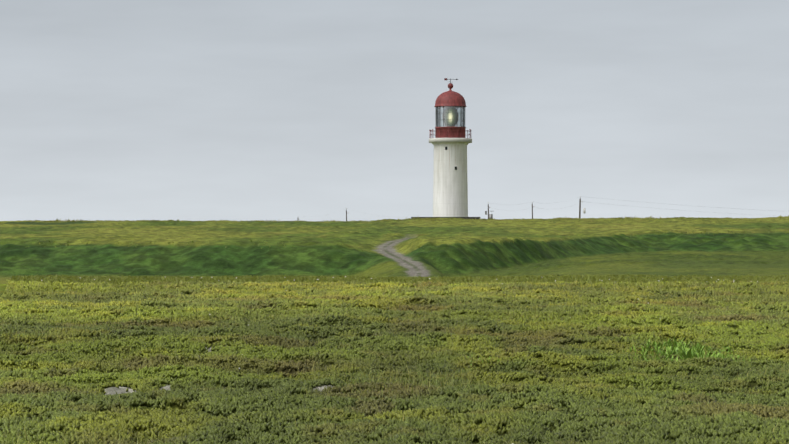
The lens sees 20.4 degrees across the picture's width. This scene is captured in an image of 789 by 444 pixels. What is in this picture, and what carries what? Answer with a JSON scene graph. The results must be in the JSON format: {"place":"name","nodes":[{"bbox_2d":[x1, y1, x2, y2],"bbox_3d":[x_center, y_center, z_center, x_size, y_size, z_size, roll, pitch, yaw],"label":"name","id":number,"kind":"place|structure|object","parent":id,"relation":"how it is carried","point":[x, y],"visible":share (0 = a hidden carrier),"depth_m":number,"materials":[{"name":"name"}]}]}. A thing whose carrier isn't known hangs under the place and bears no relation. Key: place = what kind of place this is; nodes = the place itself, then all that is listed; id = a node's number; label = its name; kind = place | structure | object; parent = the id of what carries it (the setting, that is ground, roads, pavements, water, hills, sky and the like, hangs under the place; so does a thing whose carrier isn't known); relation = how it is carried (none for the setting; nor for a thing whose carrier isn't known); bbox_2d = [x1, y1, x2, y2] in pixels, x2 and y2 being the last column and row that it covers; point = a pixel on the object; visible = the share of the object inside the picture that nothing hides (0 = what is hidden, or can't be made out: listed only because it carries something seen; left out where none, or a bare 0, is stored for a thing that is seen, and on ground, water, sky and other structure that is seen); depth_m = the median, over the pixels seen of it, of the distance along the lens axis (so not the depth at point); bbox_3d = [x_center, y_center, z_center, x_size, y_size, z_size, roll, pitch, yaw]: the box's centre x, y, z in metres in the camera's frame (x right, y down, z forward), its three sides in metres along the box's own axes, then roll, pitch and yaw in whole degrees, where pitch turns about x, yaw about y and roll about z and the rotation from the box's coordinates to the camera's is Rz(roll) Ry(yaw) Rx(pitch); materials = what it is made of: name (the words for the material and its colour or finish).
{"place":"outdoors","nodes":[
{"label":"outdoors","id":0,"kind":"place"},
{"bbox_2d":[0,216,788,443],"bbox_3d":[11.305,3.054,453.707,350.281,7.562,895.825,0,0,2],"label":"ground","id":1,"kind":"structure","parent":0,"point":[598,247],"depth_m":119.77,"materials":[{"name":"green plant"}]},
{"bbox_2d":[0,276,788,443],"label":"grass","id":2,"kind":"structure","parent":1,"relation":"on","point":[351,376],"depth_m":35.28,"materials":[{"name":"green plant"}]},
{"bbox_2d":[41,276,757,368],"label":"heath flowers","id":3,"kind":"object","parent":1,"relation":"on","point":[371,278],"visible":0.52,"depth_m":58.68,"materials":[{"name":"plant"}]},
{"bbox_2d":[27,215,788,222],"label":"grass tufts","id":4,"kind":"object","parent":1,"relation":"on","point":[385,219],"visible":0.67,"depth_m":211.66,"materials":[{"name":"green plant"}]},
{"bbox_2d":[411,217,479,218],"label":"foundation","id":5,"kind":"object","parent":1,"relation":"on","point":[451,217],"visible":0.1,"depth_m":246.83,"materials":[{"name":"concrete"}]},
{"bbox_2d":[429,78,471,216],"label":"lighthouse","id":6,"kind":"object","parent":1,"relation":"on","point":[450,142],"visible":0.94,"depth_m":253.26,"materials":[{"name":"white paint"}]},
{"bbox_2d":[298,196,770,220],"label":"power line","id":7,"kind":"object","parent":1,"relation":"on","point":[490,216],"visible":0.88,"depth_m":291.63,"materials":[{"name":"brown wood"}]},
{"bbox_2d":[467,335,753,365],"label":"fern patches","id":8,"kind":"object","parent":1,"relation":"on","point":[684,350],"visible":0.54,"depth_m":25.70,"materials":[{"name":"green plant"}]},
{"bbox_2d":[0,0,788,221],"label":"sky","id":9,"kind":"structure","parent":0,"point":[193,110],"materials":[{"name":"grey"}]},
{"bbox_2d":[27,229,766,252],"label":"bank lip grass","id":10,"kind":"structure","parent":0,"point":[361,247],"depth_m":120.12,"materials":[{"name":"green plant"}]},
{"bbox_2d":[11,274,788,283],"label":"crest grass","id":11,"kind":"structure","parent":0,"point":[489,278],"depth_m":61.89,"materials":[{"name":"green plant"}]}
]}

